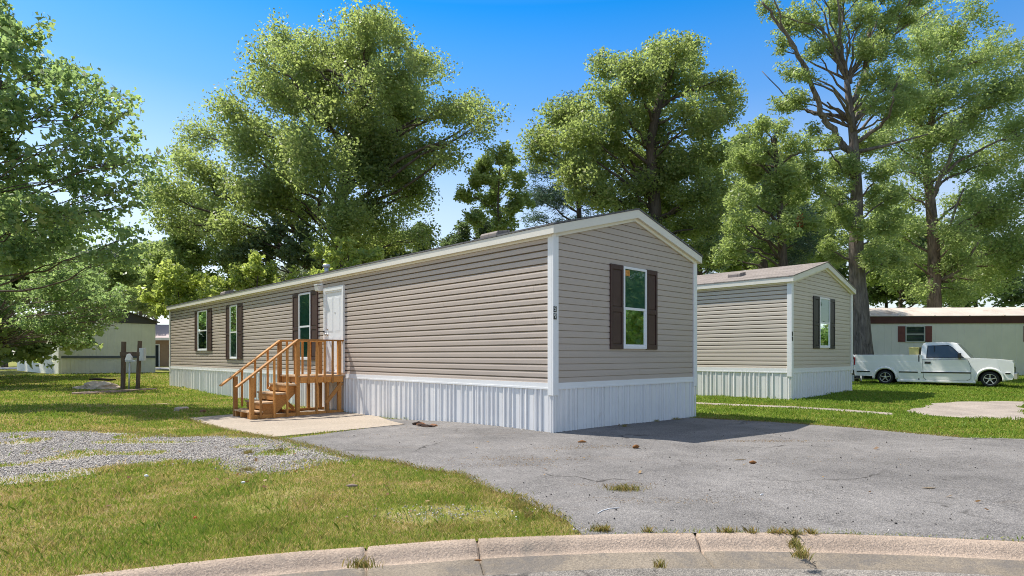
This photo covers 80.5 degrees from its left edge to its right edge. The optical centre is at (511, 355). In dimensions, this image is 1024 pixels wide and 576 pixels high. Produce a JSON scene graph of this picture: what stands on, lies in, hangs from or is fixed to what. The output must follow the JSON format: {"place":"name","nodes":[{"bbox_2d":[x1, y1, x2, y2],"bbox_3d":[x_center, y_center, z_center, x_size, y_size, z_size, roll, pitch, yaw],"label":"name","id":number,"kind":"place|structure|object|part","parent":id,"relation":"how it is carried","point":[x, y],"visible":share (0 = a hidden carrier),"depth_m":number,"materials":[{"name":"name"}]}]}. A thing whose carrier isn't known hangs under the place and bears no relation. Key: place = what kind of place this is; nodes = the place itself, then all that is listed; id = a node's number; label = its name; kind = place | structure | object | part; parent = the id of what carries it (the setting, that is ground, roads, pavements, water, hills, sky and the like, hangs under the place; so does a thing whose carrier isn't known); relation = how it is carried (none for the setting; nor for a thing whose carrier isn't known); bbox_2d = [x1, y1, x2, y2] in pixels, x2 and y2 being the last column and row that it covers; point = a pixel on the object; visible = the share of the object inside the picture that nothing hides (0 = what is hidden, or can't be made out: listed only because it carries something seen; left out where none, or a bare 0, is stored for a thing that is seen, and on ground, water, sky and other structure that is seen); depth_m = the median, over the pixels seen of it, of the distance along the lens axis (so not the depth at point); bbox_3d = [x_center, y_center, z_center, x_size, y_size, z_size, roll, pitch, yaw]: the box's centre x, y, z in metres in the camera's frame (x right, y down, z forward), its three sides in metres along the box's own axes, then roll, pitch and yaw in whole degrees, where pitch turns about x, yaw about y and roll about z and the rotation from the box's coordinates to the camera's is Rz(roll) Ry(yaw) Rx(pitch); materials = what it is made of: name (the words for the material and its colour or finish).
{"place":"outdoors","nodes":[
{"label":"outdoors","id":0,"kind":"place"},
{"bbox_2d":[0,368,168,368],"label":"path","id":1,"kind":"structure","parent":0,"point":[16,368],"depth_m":51.09,"materials":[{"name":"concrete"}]},
{"bbox_2d":[0,430,346,483],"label":"gravel path","id":2,"kind":"structure","parent":0,"point":[134,457],"depth_m":7.96,"materials":[{"name":"grey gravel"}]},
{"bbox_2d":[0,362,1023,575],"bbox_3d":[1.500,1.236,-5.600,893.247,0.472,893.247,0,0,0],"label":"ground","id":3,"kind":"structure","parent":0,"point":[4,372],"depth_m":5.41,"materials":[{"name":"plant"}]},
{"bbox_2d":[0,262,19,354],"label":"shrubby tree","id":4,"kind":"object","parent":3,"relation":"on","point":[4,332],"visible":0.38,"depth_m":25.44,"materials":[{"name":"green plant"}]},
{"bbox_2d":[0,219,47,367],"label":"background tree","id":5,"kind":"object","parent":3,"relation":"on","point":[5,365],"depth_m":55.81,"materials":[{"name":"green plant"}]},
{"bbox_2d":[0,203,106,369],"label":"shrubby tree","id":6,"kind":"object","parent":3,"relation":"on","point":[35,352],"visible":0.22,"depth_m":34.41,"materials":[{"name":"green plant"}]},
{"bbox_2d":[31,199,86,254],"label":"background tree","id":7,"kind":"object","parent":3,"relation":"on","point":[65,203],"visible":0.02,"depth_m":68.27,"materials":[{"name":"green plant"}]},
{"bbox_2d":[0,245,131,349],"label":"crape myrtle","id":8,"kind":"object","parent":3,"relation":"on","point":[69,297],"visible":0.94,"depth_m":24.57,"materials":[{"name":"green plant"}]},
{"bbox_2d":[40,238,119,306],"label":"background tree","id":9,"kind":"object","parent":3,"relation":"on","point":[75,247],"visible":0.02,"depth_m":60.27,"materials":[{"name":"green plant"}]},
{"bbox_2d":[0,0,174,291],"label":"sweetgum tree","id":10,"kind":"object","parent":3,"relation":"on","point":[17,194],"visible":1,"depth_m":17.14,"materials":[{"name":"green plant"}]},
{"bbox_2d":[17,307,159,373],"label":"mobile home","id":11,"kind":"object","parent":3,"relation":"on","point":[133,330],"visible":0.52,"depth_m":40.28,"materials":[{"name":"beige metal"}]},
{"bbox_2d":[72,381,119,389],"bbox_3d":[-16.874,1.211,24.666,2.334,0.368,1.282,0,0,29],"label":"stone mound","id":12,"kind":"object","parent":3,"relation":"on","point":[91,385],"visible":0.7,"depth_m":24.23,"materials":[{"name":"grey stone"}]},
{"bbox_2d":[89,378,115,380],"bbox_3d":[-17.545,1.022,25.923,0.906,0.060,0.479,3,2,-6],"label":"slab lid","id":13,"kind":"object","parent":12,"relation":"on","point":[103,379],"visible":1,"depth_m":25.75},
{"bbox_2d":[72,388,156,394],"bbox_3d":[-14.786,1.347,22.723,0.500,0.095,3.030,0,0,23],"label":"plank","id":14,"kind":"object","parent":3,"relation":"on","point":[97,392],"visible":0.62,"depth_m":22.33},
{"bbox_2d":[120,341,145,389],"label":"utility posts","id":15,"kind":"object","parent":3,"relation":"on","point":[140,353],"visible":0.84,"depth_m":23.93,"materials":[{"name":"wood"}]},
{"bbox_2d":[86,240,181,317],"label":"background tree","id":16,"kind":"object","parent":3,"relation":"on","point":[131,280],"visible":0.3,"depth_m":50.68,"materials":[{"name":"green plant"}]},
{"bbox_2d":[126,239,171,324],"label":"background tree","id":17,"kind":"object","parent":3,"relation":"on","point":[149,290],"visible":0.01,"depth_m":65.90,"materials":[{"name":"green plant"}]},
{"bbox_2d":[155,325,168,366],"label":"house","id":18,"kind":"structure","parent":3,"relation":"on","point":[162,345],"depth_m":60.76,"materials":[{"name":"beige brick"}]},
{"bbox_2d":[155,345,158,366],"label":"door","id":19,"kind":"structure","parent":18,"relation":"in","point":[156,346],"depth_m":60.64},
{"bbox_2d":[135,258,214,318],"bbox_3d":[-20.161,-2.252,35.914,4.163,7.318,3.229,0,0,0],"label":"young tree","id":20,"kind":"object","parent":3,"relation":"on","point":[172,279],"visible":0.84,"depth_m":35.57,"materials":[{"name":"green plant"}]},
{"bbox_2d":[174,407,188,410],"bbox_3d":[-8.580,1.381,15.710,0.251,0.122,0.396,0,0,30],"label":"rock","id":21,"kind":"object","parent":3,"relation":"on","point":[176,408],"visible":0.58,"depth_m":15.60,"materials":[{"name":"beige stone"}]},
{"bbox_2d":[137,227,248,290],"bbox_3d":[-20.683,-3.929,39.853,8.423,10.647,5.617,0,0,0],"label":"young tree","id":22,"kind":"object","parent":3,"relation":"on","point":[192,256],"visible":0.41,"depth_m":39.19,"materials":[{"name":"green plant"}]},
{"bbox_2d":[1,468,451,574],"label":"weeds","id":23,"kind":"object","parent":3,"relation":"on","point":[133,532],"visible":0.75,"depth_m":4.22,"materials":[{"name":"green plant"}]},
{"bbox_2d":[195,249,309,298],"bbox_3d":[-13.771,-1.979,33.046,6.369,7.040,3.735,0,0,22],"label":"young tree","id":24,"kind":"object","parent":3,"relation":"on","point":[253,273],"visible":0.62,"depth_m":32.53,"materials":[{"name":"green plant"}]},
{"bbox_2d":[212,214,324,279],"bbox_3d":[-14.579,-3.305,36.160,5.926,9.640,3.991,0,0,12],"label":"tree","id":25,"kind":"object","parent":3,"relation":"on","point":[291,250],"visible":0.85,"depth_m":35.15,"materials":[{"name":"green plant"}]},
{"bbox_2d":[192,407,403,436],"bbox_3d":[-4.604,1.407,13.288,3.512,0.174,6.193,0,0,-41],"label":"concrete pad","id":26,"kind":"object","parent":3,"relation":"on","point":[301,424],"visible":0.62,"depth_m":12.76,"materials":[{"name":"beige concrete"}]},
{"bbox_2d":[219,339,344,419],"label":"wooden steps","id":27,"kind":"structure","parent":26,"relation":"on","point":[273,401],"depth_m":14.59,"materials":[{"name":"brown wood"}]},
{"bbox_2d":[128,0,515,272],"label":"oak tree","id":28,"kind":"object","parent":3,"relation":"on","point":[371,151],"visible":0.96,"depth_m":36.01,"materials":[{"name":"green plant"}]},
{"bbox_2d":[261,248,413,280],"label":"background tree","id":29,"kind":"object","parent":3,"relation":"on","point":[283,274],"visible":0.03,"depth_m":59.98,"materials":[{"name":"green plant"}]},
{"bbox_2d":[307,236,384,274],"bbox_3d":[-8.559,-2.224,30.965,4.280,7.573,2.967,0,0,0],"label":"young tree","id":30,"kind":"object","parent":3,"relation":"on","point":[361,255],"visible":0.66,"depth_m":30.61,"materials":[{"name":"green plant"}]},
{"bbox_2d":[349,221,439,258],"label":"young tree","id":31,"kind":"object","parent":3,"relation":"on","point":[414,251],"visible":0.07,"depth_m":42.33,"materials":[{"name":"green plant"}]},
{"bbox_2d":[166,208,702,432],"bbox_3d":[-5.646,-0.592,20.106,4.880,4.484,23.460,0,0,-43],"label":"mobile home","id":32,"kind":"object","parent":3,"relation":"on","point":[576,324],"visible":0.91,"depth_m":12.13,"materials":[{"name":"beige plastic"}]},
{"bbox_2d":[197,310,206,350],"bbox_3d":[-12.051,-0.970,23.567,0.055,1.560,1.170,0,0,-43],"label":"window","id":33,"kind":"structure","parent":32,"relation":"in","point":[201,315],"depth_m":23.61,"materials":[{"name":"glass"}]},
{"bbox_2d":[230,305,236,358],"bbox_3d":[-9.691,-0.815,21.071,0.055,1.870,0.720,0,0,-43],"label":"window","id":34,"kind":"structure","parent":32,"relation":"in","point":[233,309],"depth_m":21.07,"materials":[{"name":"clear glass"}]},
{"bbox_2d":[298,292,309,359],"bbox_3d":[-5.806,-0.815,16.960,0.055,1.870,0.750,0,0,-43],"label":"window","id":35,"kind":"structure","parent":32,"relation":"in","point":[304,298],"depth_m":17.00,"materials":[{"name":"glass"}]},
{"bbox_2d":[324,291,341,370],"bbox_3d":[-4.641,-0.625,15.686,0.108,2.046,0.868,0,0,-43],"label":"door","id":36,"kind":"structure","parent":32,"relation":"in","point":[333,300],"depth_m":15.73,"materials":[{"name":"white paint"}]},
{"bbox_2d":[624,266,646,348],"bbox_3d":[2.373,-0.910,11.686,0.760,1.560,0.055,0,0,-43],"label":"window","id":37,"kind":"structure","parent":32,"relation":"in","point":[635,279],"depth_m":11.70,"materials":[{"name":"glass"}]},
{"bbox_2d":[437,205,495,247],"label":"cedar tree","id":38,"kind":"object","parent":3,"relation":"on","point":[461,228],"visible":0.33,"depth_m":43.03,"materials":[{"name":"green plant"}]},
{"bbox_2d":[453,140,535,232],"bbox_3d":[-1.054,-6.235,39.847,5.422,15.280,5.122,0,0,-44],"label":"young tree","id":39,"kind":"object","parent":3,"relation":"on","point":[483,172],"visible":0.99,"depth_m":39.43,"materials":[{"name":"green plant"}]},
{"bbox_2d":[0,415,1002,536],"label":"gravel","id":40,"kind":"structure","parent":3,"relation":"on","point":[217,446],"depth_m":8.33,"materials":[{"name":"grey gravel"}]},
{"bbox_2d":[14,394,988,518],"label":"fallen leaves","id":41,"kind":"object","parent":3,"relation":"on","point":[876,447],"visible":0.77,"depth_m":6.50,"materials":[{"name":"brown plant"}]},
{"bbox_2d":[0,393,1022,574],"bbox_3d":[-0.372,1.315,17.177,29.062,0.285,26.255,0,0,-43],"label":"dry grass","id":42,"kind":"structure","parent":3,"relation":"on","point":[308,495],"depth_m":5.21,"materials":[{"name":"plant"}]},
{"bbox_2d":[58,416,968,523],"bbox_3d":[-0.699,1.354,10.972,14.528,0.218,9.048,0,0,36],"label":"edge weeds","id":43,"kind":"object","parent":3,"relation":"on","point":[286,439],"visible":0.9,"depth_m":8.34,"materials":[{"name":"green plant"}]},
{"bbox_2d":[238,417,820,569],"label":"weeds","id":44,"kind":"object","parent":3,"relation":"on","point":[801,553],"visible":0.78,"depth_m":4.39,"materials":[{"name":"green plant"}]},
{"bbox_2d":[517,90,604,227],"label":"pine tree","id":45,"kind":"object","parent":3,"relation":"on","point":[541,196],"visible":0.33,"depth_m":46.68,"materials":[{"name":"green plant"}]},
{"bbox_2d":[515,28,748,273],"bbox_3d":[7.482,-9.586,37.123,14.720,22.018,8.916,0,0,0],"label":"oak tree","id":46,"kind":"object","parent":3,"relation":"on","point":[655,171],"visible":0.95,"depth_m":35.90,"materials":[{"name":"green plant"}]},
{"bbox_2d":[679,181,742,274],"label":"pine tree","id":47,"kind":"object","parent":3,"relation":"on","point":[705,272],"visible":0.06,"depth_m":44.96,"materials":[{"name":"green plant"}]},
{"bbox_2d":[706,112,836,268],"bbox_3d":[11.991,-5.028,28.045,5.928,12.879,4.253,0,0,0],"label":"willow oak tree","id":48,"kind":"object","parent":3,"relation":"on","point":[786,181],"visible":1,"depth_m":27.61,"materials":[{"name":"green plant"}]},
{"bbox_2d":[697,202,848,280],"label":"background tree","id":49,"kind":"object","parent":3,"relation":"on","point":[844,272],"visible":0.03,"depth_m":57.18,"materials":[{"name":"green plant"}]},
{"bbox_2d":[696,262,856,399],"bbox_3d":[3.586,-0.651,24.978,5.210,4.462,17.760,0,0,-43],"label":"mobile home","id":50,"kind":"object","parent":3,"relation":"on","point":[783,332],"visible":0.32,"depth_m":18.08,"materials":[{"name":"beige plastic"}]},
{"bbox_2d":[820,297,829,347],"bbox_3d":[9.606,-1.000,18.591,0.840,1.540,0.055,0,0,-43],"label":"window","id":51,"kind":"structure","parent":50,"relation":"in","point":[824,302],"depth_m":18.62,"materials":[{"name":"glass"}]},
{"bbox_2d":[722,144,838,268],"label":"pine tree","id":52,"kind":"object","parent":3,"relation":"on","point":[800,245],"visible":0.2,"depth_m":40.63,"materials":[{"name":"green plant"}]},
{"bbox_2d":[702,134,864,272],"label":"background tree","id":53,"kind":"object","parent":3,"relation":"on","point":[814,207],"visible":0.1,"depth_m":49.32,"materials":[{"name":"green plant"}]},
{"bbox_2d":[696,402,891,413],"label":"footpath","id":54,"kind":"structure","parent":3,"relation":"on","point":[794,407],"depth_m":14.95,"materials":[{"name":"grey concrete"}]},
{"bbox_2d":[754,0,935,378],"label":"willow oak tree","id":55,"kind":"object","parent":3,"relation":"on","point":[848,216],"visible":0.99,"depth_m":30.04,"materials":[{"name":"green plant"}]},
{"bbox_2d":[852,355,861,381],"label":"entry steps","id":56,"kind":"structure","parent":3,"relation":"on","point":[854,378],"depth_m":27.43,"materials":[{"name":"plastic"}]},
{"bbox_2d":[844,224,926,307],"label":"background tree","id":57,"kind":"object","parent":3,"relation":"on","point":[876,296],"visible":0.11,"depth_m":56.87,"materials":[{"name":"green plant"}]},
{"bbox_2d":[852,342,1018,386],"bbox_3d":[17.064,0.322,24.646,5.466,1.710,2.180,0,0,41],"label":"pickup truck","id":58,"kind":"object","parent":3,"relation":"on","point":[944,362],"visible":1,"depth_m":23.78,"materials":[{"name":"white paint"}]},
{"bbox_2d":[909,347,921,354],"bbox_3d":[16.411,-0.048,24.617,0.360,0.580,0.740,0,0,41],"label":"tool box","id":59,"kind":"object","parent":58,"relation":"in","point":[914,350],"visible":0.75,"depth_m":24.36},
{"bbox_3d":[16.948,-0.161,23.666,1.216,0.515,0.177,0,0,41],"label":"side window","id":60,"kind":"part","parent":58,"relation":"part of","materials":[{"name":"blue glass"}]},
{"bbox_3d":[16.919,0.563,23.556,1.559,0.826,0.042,0,0,41],"label":"door","id":61,"kind":"part","parent":58,"relation":"part of","materials":[{"name":"white paint"}]},
{"bbox_2d":[863,203,1007,307],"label":"background tree","id":62,"kind":"object","parent":3,"relation":"on","point":[872,277],"visible":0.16,"depth_m":53.65,"materials":[{"name":"green plant"}]},
{"bbox_2d":[865,0,1023,307],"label":"hardwood tree","id":63,"kind":"object","parent":3,"relation":"on","point":[992,211],"visible":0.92,"depth_m":43.09,"materials":[{"name":"green plant"}]},
{"bbox_2d":[869,307,1023,375],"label":"mobile home","id":64,"kind":"object","parent":3,"relation":"on","point":[989,332],"visible":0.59,"depth_m":34.26,"materials":[{"name":"beige metal"}]},
{"bbox_2d":[905,326,924,341],"bbox_3d":[22.879,-1.220,34.322,1.080,0.920,0.050,0,0,3],"label":"window","id":65,"kind":"structure","parent":64,"relation":"in","point":[912,333],"depth_m":34.32,"materials":[{"name":"glass"}]},
{"bbox_2d":[908,401,1023,419],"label":"worn slab","id":66,"kind":"structure","parent":3,"relation":"on","point":[997,409],"depth_m":14.13,"materials":[{"name":"beige concrete"}]},
{"bbox_2d":[940,207,1023,307],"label":"background tree","id":67,"kind":"object","parent":3,"relation":"on","point":[1017,299],"visible":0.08,"depth_m":58.79,"materials":[{"name":"green plant"}]},
{"bbox_2d":[290,417,1023,540],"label":"driveway","id":68,"kind":"structure","parent":0,"point":[993,482],"depth_m":6.71,"materials":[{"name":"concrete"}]},
{"bbox_2d":[412,421,437,426],"bbox_3d":[-1.655,1.306,11.364,0.320,0.104,0.774,0,0,-43],"label":"debris pile","id":69,"kind":"object","parent":68,"relation":"on","point":[419,423],"visible":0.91,"depth_m":11.29,"materials":[{"name":"brown wood"}]},
{"bbox_2d":[325,425,917,503],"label":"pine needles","id":70,"kind":"object","parent":68,"relation":"on","point":[607,456],"visible":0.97,"depth_m":7.55,"materials":[{"name":"brown plant"}]},
{"bbox_2d":[325,421,1012,524],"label":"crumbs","id":71,"kind":"object","parent":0,"point":[717,470],"visible":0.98,"depth_m":6.24,"materials":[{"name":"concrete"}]},
{"bbox_2d":[485,568,999,575],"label":"road","id":72,"kind":"structure","parent":0,"point":[709,572],"depth_m":3.85,"materials":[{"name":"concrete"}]},
{"bbox_2d":[75,532,1023,575],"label":"kerb","id":73,"kind":"structure","parent":72,"relation":"on","point":[391,554],"depth_m":4.18,"materials":[{"name":"concrete"}]},
{"bbox_2d":[271,551,1023,575],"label":"gutter","id":74,"kind":"object","parent":72,"relation":"on","point":[697,560],"visible":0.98,"depth_m":4.01,"materials":[{"name":"concrete"}]}
]}

